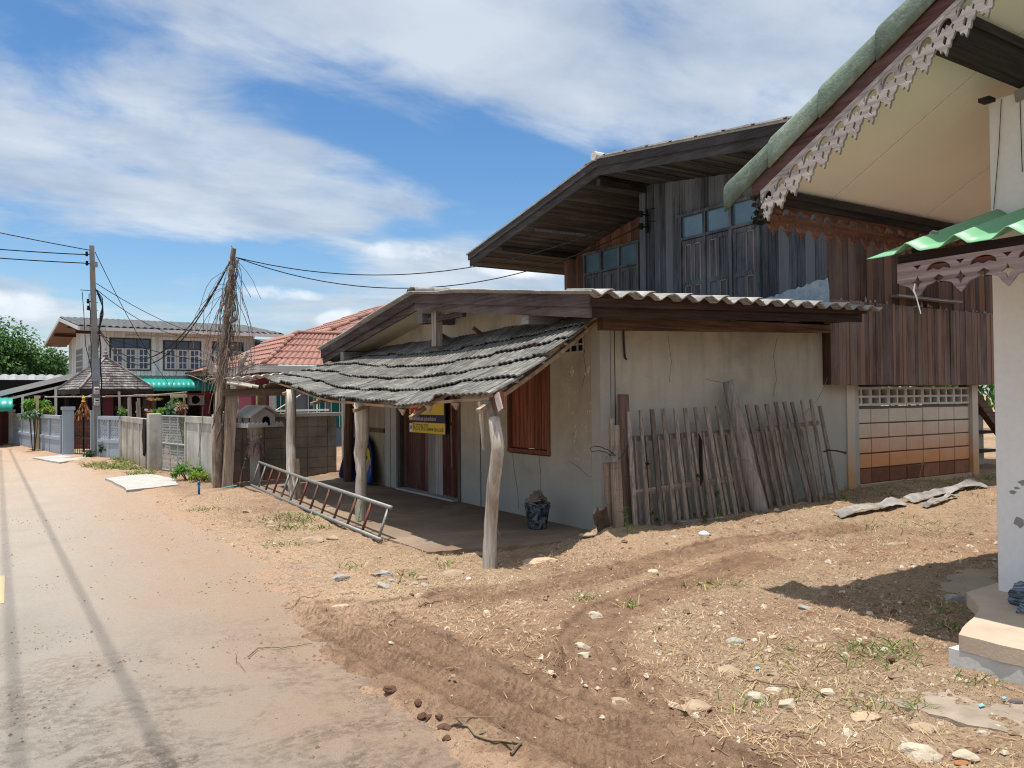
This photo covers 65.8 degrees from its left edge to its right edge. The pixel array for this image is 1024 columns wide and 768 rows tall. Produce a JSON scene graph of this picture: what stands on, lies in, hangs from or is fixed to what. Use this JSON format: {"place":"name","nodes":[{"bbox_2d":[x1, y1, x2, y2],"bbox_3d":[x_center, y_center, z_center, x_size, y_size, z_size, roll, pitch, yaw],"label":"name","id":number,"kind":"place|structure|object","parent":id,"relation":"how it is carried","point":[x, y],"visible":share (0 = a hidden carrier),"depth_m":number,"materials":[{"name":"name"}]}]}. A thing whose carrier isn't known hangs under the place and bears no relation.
{"place":"outdoors","nodes":[
{"label":"outdoors","id":0,"kind":"place"},
{"bbox_2d":[61,407,74,454],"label":"gate pier","id":1,"kind":"structure","parent":0,"point":[67,430],"depth_m":22.03,"materials":[{"name":"blue paint"}]},
{"bbox_2d":[0,445,460,767],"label":"road","id":2,"kind":"structure","parent":0,"point":[190,713],"depth_m":4.66,"materials":[{"name":"concrete"}]},
{"bbox_2d":[0,575,4,603],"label":"road marking","id":3,"kind":"object","parent":2,"relation":"on","point":[2,585],"visible":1,"depth_m":6.37,"materials":[{"name":"yellow paint"}]},
{"bbox_2d":[33,455,89,463],"bbox_3d":[-11.639,1.964,20.682,1.504,0.060,3.105,0,-1,-32],"label":"driveway apron","id":4,"kind":"object","parent":2,"relation":"on","point":[59,459],"visible":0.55,"depth_m":20.46,"materials":[{"name":"concrete"}]},
{"bbox_2d":[105,474,178,491],"bbox_3d":[-6.798,1.811,14.566,1.062,0.060,3.023,0,-1,-32],"label":"driveway apron","id":5,"kind":"object","parent":2,"relation":"on","point":[134,483],"visible":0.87,"depth_m":14.37,"materials":[{"name":"concrete"}]},
{"bbox_2d":[0,511,446,765],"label":"road grit","id":6,"kind":"object","parent":2,"relation":"on","point":[316,746],"visible":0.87,"depth_m":4.53,"materials":[{"name":"gravel"}]},
{"bbox_2d":[0,0,989,394],"label":"sky","id":7,"kind":"structure","parent":0,"point":[163,137],"materials":[{"name":"blue"}]},
{"bbox_2d":[2,395,1023,767],"bbox_3d":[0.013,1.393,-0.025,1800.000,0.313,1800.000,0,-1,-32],"label":"ground","id":8,"kind":"structure","parent":0,"point":[574,737],"depth_m":5.08,"materials":[{"name":"soil"}]},
{"bbox_2d":[0,411,7,444],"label":"red gate","id":9,"kind":"structure","parent":8,"relation":"on","point":[3,427],"depth_m":28.08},
{"bbox_2d":[9,404,15,443],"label":"gate pier","id":10,"kind":"structure","parent":8,"relation":"on","point":[11,426],"depth_m":28.03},
{"bbox_2d":[19,408,42,450],"bbox_3d":[-14.489,1.392,23.880,0.551,1.332,0.645,-1,-1,-1],"label":"shrub","id":11,"kind":"object","parent":8,"relation":"on","point":[34,414],"visible":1,"depth_m":23.86,"materials":[{"name":"green plant"}]},
{"bbox_2d":[0,315,68,374],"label":"mango tree","id":12,"kind":"object","parent":8,"relation":"on","point":[17,356],"visible":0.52,"depth_m":41.51,"materials":[{"name":"green plant"}]},
{"bbox_2d":[19,398,51,439],"bbox_3d":[-14.827,1.255,24.736,0.877,1.644,0.817,0,-1,-11],"label":"shrub","id":13,"kind":"object","parent":8,"relation":"on","point":[30,404],"visible":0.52,"depth_m":24.54,"materials":[{"name":"green plant"}]},
{"bbox_2d":[34,396,39,449],"bbox_3d":[-14.665,1.214,24.427,0.160,1.710,0.100,0,-1,-32],"label":"yellow post","id":14,"kind":"object","parent":8,"relation":"on","point":[37,438],"visible":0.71,"depth_m":24.39,"materials":[{"name":"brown wood"}]},
{"bbox_2d":[13,413,61,453],"bbox_3d":[-15.123,1.525,25.136,0.140,1.120,7.456,0,-1,-41],"label":"ornamental fence","id":15,"kind":"object","parent":8,"relation":"on","point":[50,433],"visible":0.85,"depth_m":24.19,"materials":[{"name":"blue paint"}]},
{"bbox_2d":[0,374,91,397],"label":"grey roofed shed","id":16,"kind":"structure","parent":8,"relation":"on","point":[25,377],"depth_m":33.79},
{"bbox_2d":[40,404,55,414],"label":"shrub","id":17,"kind":"object","parent":8,"relation":"on","point":[48,410],"visible":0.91,"depth_m":24.47,"materials":[{"name":"green plant"}]},
{"bbox_2d":[0,372,100,439],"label":"carport","id":18,"kind":"object","parent":8,"relation":"on","point":[22,389],"visible":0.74,"depth_m":31.22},
{"bbox_2d":[32,347,68,375],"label":"mango tree","id":19,"kind":"object","parent":8,"relation":"on","point":[48,354],"depth_m":46.10,"materials":[{"name":"green plant"}]},
{"bbox_2d":[74,419,88,448],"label":"gate","id":20,"kind":"structure","parent":8,"relation":"on","point":[86,434],"depth_m":23.74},
{"bbox_2d":[74,395,89,451],"bbox_3d":[-12.665,1.181,23.346,0.623,1.700,0.649,0,-1,-32],"label":"orange garland","id":21,"kind":"object","parent":8,"relation":"on","point":[83,404],"visible":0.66,"depth_m":23.32,"materials":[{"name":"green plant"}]},
{"bbox_2d":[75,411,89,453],"bbox_3d":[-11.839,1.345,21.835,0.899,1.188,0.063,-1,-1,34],"label":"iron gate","id":22,"kind":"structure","parent":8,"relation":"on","point":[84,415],"depth_m":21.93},
{"bbox_2d":[90,410,93,452],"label":"gate pier","id":23,"kind":"structure","parent":8,"relation":"on","point":[91,430],"depth_m":21.46,"materials":[{"name":"blue paint"}]},
{"bbox_2d":[82,245,103,456],"bbox_3d":[-11.257,-0.830,21.206,0.548,5.824,0.372,0,-1,-32],"label":"utility pole","id":24,"kind":"object","parent":8,"relation":"on","point":[95,342],"visible":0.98,"depth_m":21.24,"materials":[{"name":"concrete"}]},
{"bbox_2d":[0,249,84,254],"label":"cable","id":25,"kind":"object","parent":24,"relation":"attached to","point":[42,252],"visible":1,"depth_m":20.62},
{"bbox_2d":[0,258,84,263],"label":"cable","id":26,"kind":"object","parent":24,"relation":"attached to","point":[42,260],"visible":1,"depth_m":20.62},
{"bbox_2d":[95,252,167,382],"bbox_3d":[-13.107,-1.708,28.033,0.018,3.468,13.908,0,-1,-16],"label":"cable","id":27,"kind":"object","parent":24,"relation":"attached to","point":[125,312],"visible":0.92,"depth_m":25.06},
{"bbox_2d":[98,263,229,365],"bbox_3d":[-8.013,-1.237,17.513,0.022,1.619,9.787,0,-1,-40],"label":"cable","id":28,"kind":"object","parent":24,"relation":"attached to","point":[182,338],"visible":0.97,"depth_m":15.98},
{"bbox_2d":[98,264,229,358],"bbox_3d":[-8.006,-1.324,17.520,0.022,1.505,9.789,0,-1,-40],"label":"cable","id":29,"kind":"object","parent":24,"relation":"attached to","point":[171,344],"visible":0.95,"depth_m":16.64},
{"bbox_2d":[56,347,154,428],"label":"garden pavilion","id":30,"kind":"structure","parent":8,"relation":"on","point":[121,379],"depth_m":25.56,"materials":[{"name":"grey"}]},
{"bbox_2d":[97,416,120,457],"bbox_3d":[-10.568,1.406,20.805,1.432,1.120,0.140,-1,-1,41],"label":"ornamental fence","id":31,"kind":"object","parent":8,"relation":"on","point":[110,439],"visible":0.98,"depth_m":20.75,"materials":[{"name":"blue paint"}]},
{"bbox_2d":[45,391,186,454],"bbox_3d":[-11.187,1.121,23.010,5.448,1.782,1.936,-1,-1,33],"label":"pergola","id":32,"kind":"object","parent":8,"relation":"on","point":[138,408],"visible":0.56,"depth_m":22.45,"materials":[{"name":"brown wood"}]},
{"bbox_2d":[120,416,146,468],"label":"concrete wall","id":33,"kind":"structure","parent":8,"relation":"on","point":[131,449],"depth_m":18.64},
{"bbox_2d":[142,419,145,455],"bbox_3d":[-7.912,1.149,17.010,0.044,0.802,0.502,0,-1,-32],"label":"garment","id":34,"kind":"object","parent":33,"relation":"hanging from","point":[144,437],"visible":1,"depth_m":16.94,"materials":[{"name":"black fabric"}]},
{"bbox_2d":[114,406,152,417],"bbox_3d":[-11.755,1.114,24.690,1.166,0.830,0.519,0,-1,-32],"label":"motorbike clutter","id":35,"kind":"object","parent":8,"relation":"on","point":[143,413],"visible":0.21,"depth_m":24.70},
{"bbox_2d":[147,413,161,470],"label":"gate pier","id":36,"kind":"structure","parent":8,"relation":"on","point":[154,441],"depth_m":16.65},
{"bbox_2d":[44,316,283,434],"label":"cream house","id":37,"kind":"structure","parent":8,"relation":"on","point":[67,331],"depth_m":35.71,"materials":[{"name":"paint"}]},
{"bbox_2d":[76,347,82,372],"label":"side window","id":38,"kind":"structure","parent":37,"relation":"in","point":[79,352],"depth_m":38.83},
{"bbox_2d":[109,337,150,370],"bbox_3d":[-16.649,-1.296,34.509,1.660,1.420,0.069,0,-1,-36],"label":"window","id":39,"kind":"structure","parent":37,"relation":"in","point":[129,350],"depth_m":34.54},
{"bbox_2d":[163,340,200,370],"bbox_3d":[-14.911,-1.280,35.792,1.640,1.360,0.069,0,-1,-36],"label":"window","id":40,"kind":"structure","parent":37,"relation":"in","point":[170,363],"depth_m":35.76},
{"bbox_2d":[212,341,243,369],"bbox_3d":[-13.283,-1.299,36.995,1.450,1.350,0.069,0,-1,-36],"label":"window","id":41,"kind":"structure","parent":37,"relation":"in","point":[242,345],"depth_m":36.97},
{"bbox_2d":[163,403,176,427],"bbox_3d":[-9.302,1.247,21.462,0.594,1.437,0.583,0,-1,-32],"label":"shrub","id":42,"kind":"object","parent":8,"relation":"on","point":[169,410],"visible":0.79,"depth_m":21.33,"materials":[{"name":"green plant"}]},
{"bbox_2d":[174,401,187,431],"bbox_3d":[-8.917,1.203,21.323,0.405,1.513,0.417,0,-1,-32],"label":"shrub","id":43,"kind":"object","parent":8,"relation":"on","point":[181,407],"visible":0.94,"depth_m":21.31,"materials":[{"name":"brown plant"}]},
{"bbox_2d":[169,461,202,479],"bbox_3d":[-6.043,1.633,14.707,0.693,0.379,0.632,0,-1,-32],"label":"shrub","id":44,"kind":"object","parent":8,"relation":"on","point":[179,470],"visible":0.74,"depth_m":14.60,"materials":[{"name":"green plant"}]},
{"bbox_2d":[184,416,210,482],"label":"concrete wall","id":45,"kind":"structure","parent":8,"relation":"on","point":[193,425],"depth_m":15.00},
{"bbox_2d":[162,415,184,472],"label":"gate","id":46,"kind":"structure","parent":45,"relation":"attached to","point":[170,447],"depth_m":16.33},
{"bbox_2d":[187,471,210,481],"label":"shrub","id":47,"kind":"object","parent":8,"relation":"on","point":[204,476],"visible":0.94,"depth_m":14.34,"materials":[{"name":"green plant"}]},
{"bbox_2d":[211,416,222,484],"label":"wall pier","id":48,"kind":"structure","parent":8,"relation":"on","point":[212,419],"depth_m":14.04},
{"bbox_2d":[170,246,264,487],"bbox_3d":[-5.123,-0.314,13.847,1.393,4.222,1.616,0,-1,-32],"label":"vine pole","id":49,"kind":"object","parent":8,"relation":"on","point":[225,345],"visible":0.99,"depth_m":13.61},
{"bbox_2d":[236,215,638,275],"bbox_3d":[-1.314,-2.370,13.620,7.035,0.972,0.015,-1,-1,3],"label":"cable","id":50,"kind":"object","parent":49,"relation":"attached to","point":[445,270],"visible":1,"depth_m":13.60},
{"bbox_2d":[238,227,638,288],"bbox_3d":[-1.312,-2.152,13.616,7.036,1.008,0.015,-1,-1,3],"label":"cable","id":51,"kind":"object","parent":49,"relation":"attached to","point":[447,285],"visible":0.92,"depth_m":13.59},
{"bbox_2d":[185,348,269,410],"bbox_3d":[-5.804,0.549,16.259,1.731,2.586,1.175,0,-1,-14],"label":"dead tree","id":52,"kind":"object","parent":8,"relation":"on","point":[213,372],"visible":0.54,"depth_m":16.29,"materials":[{"name":"brown plant"}]},
{"bbox_2d":[212,412,341,482],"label":"block wall","id":53,"kind":"structure","parent":8,"relation":"on","point":[316,450],"depth_m":15.06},
{"bbox_2d":[185,303,387,444],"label":"red roof house","id":54,"kind":"structure","parent":8,"relation":"on","point":[298,347],"depth_m":25.06,"materials":[{"name":"tile"}]},
{"bbox_2d":[275,396,284,412],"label":"window","id":55,"kind":"structure","parent":54,"relation":"in","point":[279,400],"depth_m":24.61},
{"bbox_2d":[308,392,325,412],"bbox_3d":[-6.245,0.593,25.246,0.574,1.620,0.065,0,-1,-32],"label":"window","id":56,"kind":"structure","parent":54,"relation":"in","point":[310,399],"depth_m":25.20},
{"bbox_2d":[330,398,341,426],"bbox_3d":[-5.485,0.594,25.729,0.874,1.620,0.065,0,-1,-32],"label":"window","id":57,"kind":"structure","parent":54,"relation":"in","point":[334,407],"depth_m":25.61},
{"bbox_2d":[301,536,323,542],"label":"stone","id":58,"kind":"object","parent":8,"relation":"on","point":[314,539],"visible":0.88,"depth_m":8.27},
{"bbox_2d":[249,460,392,541],"bbox_3d":[-2.876,1.478,10.916,0.179,0.442,6.336,0,-1,-30],"label":"ladder","id":59,"kind":"object","parent":8,"relation":"on","point":[353,528],"visible":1,"depth_m":10.00,"materials":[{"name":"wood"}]},
{"bbox_2d":[332,573,349,581],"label":"stone","id":60,"kind":"object","parent":8,"relation":"on","point":[338,577],"visible":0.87,"depth_m":6.51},
{"bbox_2d":[383,685,396,693],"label":"stone","id":61,"kind":"object","parent":8,"relation":"on","point":[391,689],"visible":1,"depth_m":3.97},
{"bbox_2d":[233,475,588,555],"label":"porch floor","id":62,"kind":"structure","parent":8,"relation":"on","point":[431,525],"depth_m":9.49,"materials":[{"name":"concrete"}]},
{"bbox_2d":[236,405,283,483],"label":"spirit house","id":63,"kind":"structure","parent":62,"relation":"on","point":[253,419],"depth_m":13.89,"materials":[{"name":"concrete"}]},
{"bbox_2d":[246,441,264,457],"bbox_3d":[-4.528,1.153,13.945,0.340,0.329,0.329,0,-1,-32],"label":"cloth sash","id":64,"kind":"object","parent":63,"relation":"attached to","point":[251,449],"visible":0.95,"depth_m":13.88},
{"bbox_2d":[339,438,372,484],"bbox_3d":[-2.745,1.300,14.046,0.145,0.826,1.559,0,-1,-32],"label":"painted board","id":65,"kind":"object","parent":62,"relation":"on","point":[369,462],"visible":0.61,"depth_m":13.62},
{"bbox_2d":[524,501,550,529],"bbox_3d":[0.284,1.466,8.869,0.304,0.306,0.304,0,-1,-32],"label":"bucket","id":66,"kind":"object","parent":62,"relation":"on","point":[537,513],"visible":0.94,"depth_m":8.76,"materials":[{"name":"plastic"}]},
{"bbox_2d":[524,490,550,506],"bbox_3d":[0.291,1.292,8.896,0.279,0.209,0.190,0,-1,-32],"label":"cement sack","id":67,"kind":"object","parent":66,"relation":"in","point":[534,497],"visible":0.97,"depth_m":8.86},
{"bbox_2d":[443,569,463,574],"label":"stone","id":68,"kind":"object","parent":8,"relation":"on","point":[454,572],"visible":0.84,"depth_m":6.76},
{"bbox_2d":[450,716,519,743],"bbox_3d":[-0.081,1.500,3.438,0.180,0.083,0.447,0,-1,-42],"label":"twig","id":69,"kind":"object","parent":8,"relation":"on","point":[461,723],"visible":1,"depth_m":3.44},
{"bbox_2d":[523,557,557,563],"bbox_3d":[0.255,1.612,7.198,0.336,0.053,0.231,-4,-2,5],"label":"stone","id":70,"kind":"object","parent":8,"relation":"on","point":[535,561],"visible":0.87,"depth_m":7.16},
{"bbox_2d":[77,455,1010,716],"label":"grass","id":71,"kind":"structure","parent":8,"relation":"on","point":[124,466],"depth_m":5.62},
{"bbox_2d":[221,286,882,568],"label":"plaster house","id":72,"kind":"structure","parent":8,"relation":"on","point":[561,369],"depth_m":9.60,"materials":[{"name":"paint"}]},
{"bbox_2d":[409,398,445,434],"bbox_3d":[-1.300,0.397,12.059,0.019,0.705,1.220,0,-1,-32],"label":"sign board","id":73,"kind":"object","parent":72,"relation":"attached to","point":[433,421],"visible":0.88,"depth_m":11.91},
{"bbox_2d":[395,373,460,501],"bbox_3d":[-1.292,0.685,12.105,0.210,2.020,2.120,0,-1,-32],"label":"door","id":74,"kind":"structure","parent":72,"relation":"in","point":[430,462],"depth_m":12.04,"materials":[{"name":"red wood"}]},
{"bbox_2d":[493,392,505,411],"bbox_3d":[-0.089,0.156,6.878,0.101,0.174,0.176,0,-1,-32],"label":"letter box","id":75,"kind":"object","parent":72,"relation":"attached to","point":[499,401],"visible":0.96,"depth_m":6.88,"materials":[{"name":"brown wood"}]},
{"bbox_2d":[507,364,550,455],"bbox_3d":[0.234,0.294,9.766,0.125,1.120,0.940,0,-1,-32],"label":"window","id":76,"kind":"structure","parent":72,"relation":"in","point":[528,406],"depth_m":9.74,"materials":[{"name":"brown wood"}]},
{"bbox_2d":[574,642,589,649],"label":"stone","id":77,"kind":"object","parent":8,"relation":"on","point":[579,645],"visible":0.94,"depth_m":4.63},
{"bbox_2d":[156,481,1023,767],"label":"gravel","id":78,"kind":"structure","parent":8,"relation":"on","point":[892,673],"depth_m":4.94,"materials":[{"name":"gravel"}]},
{"bbox_2d":[588,611,602,619],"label":"stone","id":79,"kind":"object","parent":8,"relation":"on","point":[593,614],"visible":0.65,"depth_m":5.38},
{"bbox_2d":[171,474,1023,767],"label":"straw","id":80,"kind":"object","parent":8,"relation":"on","point":[699,632],"visible":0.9,"depth_m":4.97,"materials":[{"name":"plant"}]},
{"bbox_2d":[593,507,609,531],"bbox_3d":[0.907,1.376,7.987,0.246,0.289,0.060,0,-1,-32],"label":"scrap board","id":81,"kind":"object","parent":8,"relation":"on","point":[601,519],"visible":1,"depth_m":7.97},
{"bbox_2d":[602,462,612,524],"bbox_3d":[0.995,1.162,8.120,0.125,0.709,0.060,0,-1,-32],"label":"plank","id":82,"kind":"object","parent":8,"relation":"on","point":[607,485],"visible":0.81,"depth_m":8.09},
{"bbox_2d":[606,447,617,461],"bbox_3d":[1.018,0.717,8.062,0.110,0.150,0.060,0,-1,-32],"label":"switch box","id":83,"kind":"object","parent":82,"relation":"on","point":[612,458],"visible":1,"depth_m":8.05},
{"bbox_2d":[608,425,623,527],"bbox_3d":[1.067,0.974,8.092,0.126,1.104,0.095,0,-1,-32],"label":"plank","id":84,"kind":"object","parent":8,"relation":"on","point":[616,484],"visible":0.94,"depth_m":8.07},
{"bbox_2d":[611,697,626,704],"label":"stone","id":85,"kind":"object","parent":8,"relation":"on","point":[619,700],"visible":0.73,"depth_m":3.73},
{"bbox_2d":[617,394,632,523],"bbox_3d":[1.224,0.850,8.521,0.163,1.482,0.149,0,-1,-32],"label":"plank","id":86,"kind":"object","parent":8,"relation":"on","point":[623,404],"visible":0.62,"depth_m":8.50,"materials":[{"name":"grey wood"}]},
{"bbox_2d":[645,457,730,526],"bbox_3d":[1.956,1.167,8.563,1.312,0.733,0.106,0,-1,-32],"label":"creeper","id":87,"kind":"object","parent":8,"relation":"on","point":[704,516],"visible":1,"depth_m":8.57,"materials":[{"name":"brown plant"}]},
{"bbox_2d":[627,405,749,525],"bbox_3d":[1.971,0.906,8.880,1.782,1.337,0.248,0,-1,-32],"label":"picket panel","id":88,"kind":"object","parent":8,"relation":"on","point":[647,490],"visible":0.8,"depth_m":8.85,"materials":[{"name":"wood"}]},
{"bbox_2d":[698,433,702,485],"bbox_3d":[2.100,0.840,8.800,0.050,0.590,0.010,0,-1,-32],"label":"rubber strip","id":89,"kind":"object","parent":88,"relation":"hanging from","point":[700,458],"visible":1,"depth_m":8.79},
{"bbox_2d":[687,699,711,711],"bbox_3d":[0.860,1.524,3.725,0.114,0.060,0.139,0,-1,-39],"label":"stone","id":90,"kind":"object","parent":8,"relation":"on","point":[693,705],"visible":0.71,"depth_m":3.70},
{"bbox_2d":[676,516,734,525],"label":"beam","id":91,"kind":"structure","parent":8,"relation":"on","point":[683,522],"depth_m":8.62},
{"bbox_2d":[717,664,741,673],"bbox_3d":[1.171,1.548,4.269,0.140,0.052,0.107,-5,6,8],"label":"stone","id":92,"kind":"object","parent":8,"relation":"on","point":[730,667],"visible":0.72,"depth_m":4.25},
{"bbox_2d":[466,115,995,488],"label":"timber house","id":93,"kind":"structure","parent":8,"relation":"on","point":[689,235],"depth_m":12.06,"materials":[{"name":"brown wood"}]},
{"bbox_2d":[581,239,639,290],"bbox_3d":[1.965,-1.843,15.563,0.130,1.695,1.760,0,-1,-32],"label":"window","id":94,"kind":"structure","parent":93,"relation":"in","point":[617,267],"depth_m":15.45,"materials":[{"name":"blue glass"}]},
{"bbox_2d":[676,195,762,297],"bbox_3d":[3.207,-1.914,12.212,0.130,1.695,1.710,0,-1,-32],"label":"window","id":95,"kind":"structure","parent":93,"relation":"in","point":[719,253],"depth_m":12.15,"materials":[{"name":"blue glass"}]},
{"bbox_2d":[723,381,767,513],"bbox_3d":[2.771,0.814,9.332,0.534,1.702,0.203,-1,-1,25],"label":"prop log","id":96,"kind":"object","parent":8,"relation":"on","point":[755,494],"visible":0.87,"depth_m":9.28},
{"bbox_2d":[744,691,767,702],"bbox_3d":[1.189,1.531,3.855,0.108,0.061,0.082,-1,-1,20],"label":"stone","id":97,"kind":"object","parent":8,"relation":"on","point":[756,696],"visible":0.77,"depth_m":3.83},
{"bbox_2d":[738,675,805,687],"bbox_3d":[1.343,1.537,4.080,0.341,0.034,0.022,-1,-1,19],"label":"twig","id":98,"kind":"object","parent":8,"relation":"on","point":[768,683],"visible":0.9,"depth_m":4.09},
{"bbox_2d":[745,399,829,508],"bbox_3d":[3.460,0.901,9.841,1.367,1.409,0.224,0,-1,-32],"label":"picket panel","id":99,"kind":"object","parent":8,"relation":"on","point":[781,428],"visible":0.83,"depth_m":9.81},
{"bbox_2d":[778,698,796,709],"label":"stone","id":100,"kind":"object","parent":8,"relation":"on","point":[788,703],"visible":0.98,"depth_m":3.74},
{"bbox_2d":[818,406,839,499],"bbox_3d":[4.059,0.934,10.090,0.087,1.316,0.274,0,-1,-42],"label":"plank","id":101,"kind":"object","parent":8,"relation":"on","point":[831,468],"visible":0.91,"depth_m":10.07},
{"bbox_2d":[850,711,881,721],"bbox_3d":[1.631,1.539,3.649,0.150,0.031,0.105,4,-4,-26],"label":"stone","id":102,"kind":"object","parent":8,"relation":"on","point":[862,716],"visible":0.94,"depth_m":3.63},
{"bbox_2d":[831,497,908,516],"bbox_3d":[4.177,1.419,9.177,1.401,0.126,0.132,0,-1,-35],"label":"metal sheet","id":103,"kind":"object","parent":8,"relation":"on","point":[853,509],"visible":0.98,"depth_m":9.12,"materials":[{"name":"metal"}]},
{"bbox_2d":[723,0,1023,684],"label":"gabled house","id":104,"kind":"structure","parent":8,"relation":"on","point":[915,108],"depth_m":5.09,"materials":[{"name":"paint"}]},
{"bbox_2d":[897,742,942,762],"bbox_3d":[1.688,1.518,3.261,0.162,0.070,0.156,5,-6,-22],"label":"stone","id":105,"kind":"object","parent":8,"relation":"on","point":[920,752],"visible":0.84,"depth_m":3.22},
{"bbox_2d":[907,721,941,735],"bbox_3d":[1.833,1.540,3.510,0.152,0.054,0.107,2,3,5],"label":"stone","id":106,"kind":"object","parent":8,"relation":"on","point":[926,725],"visible":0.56,"depth_m":3.50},
{"bbox_2d":[920,492,958,507],"bbox_3d":[5.317,1.427,9.806,1.119,0.094,0.084,0,-1,-43],"label":"metal sheet","id":107,"kind":"object","parent":8,"relation":"on","point":[929,502],"visible":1,"depth_m":9.74,"materials":[{"name":"metal"}]},
{"bbox_2d":[889,385,994,409],"bbox_3d":[16.444,0.224,30.674,4.826,4.044,5.784,0,-1,-32],"label":"garden tree","id":108,"kind":"object","parent":8,"relation":"on","point":[991,394],"visible":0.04,"depth_m":28.66,"materials":[{"name":"green plant"}]},
{"bbox_2d":[904,478,989,502],"bbox_3d":[5.746,1.377,10.390,2.158,0.166,0.153,0,-1,-37],"label":"metal sheet","id":109,"kind":"object","parent":8,"relation":"on","point":[919,496],"visible":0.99,"depth_m":10.29,"materials":[{"name":"metal"}]},
{"bbox_2d":[879,674,1023,736],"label":"cement apron","id":110,"kind":"object","parent":8,"relation":"on","point":[972,715],"visible":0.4,"depth_m":3.67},
{"bbox_2d":[944,594,966,603],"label":"stone","id":111,"kind":"object","parent":8,"relation":"on","point":[953,597],"visible":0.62,"depth_m":5.61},
{"bbox_2d":[922,404,995,464],"bbox_3d":[7.973,0.909,14.203,1.900,1.350,0.450,0,-1,-32],"label":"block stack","id":112,"kind":"object","parent":8,"relation":"on","point":[982,449],"visible":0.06,"depth_m":14.41,"materials":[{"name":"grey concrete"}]},
{"bbox_2d":[930,563,997,594],"bbox_3d":[3.666,1.576,6.069,2.131,0.052,0.920,0,-1,-32],"label":"cement apron","id":113,"kind":"object","parent":8,"relation":"on","point":[975,578],"visible":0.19,"depth_m":6.22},
{"bbox_2d":[952,749,979,762],"bbox_3d":[1.846,1.522,3.219,0.094,0.051,0.085,0,-1,-20],"label":"stone","id":114,"kind":"object","parent":8,"relation":"on","point":[964,754],"visible":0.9,"depth_m":3.21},
{"bbox_2d":[1007,581,1023,604],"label":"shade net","id":115,"kind":"object","parent":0,"point":[1016,594],"visible":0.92,"depth_m":4.73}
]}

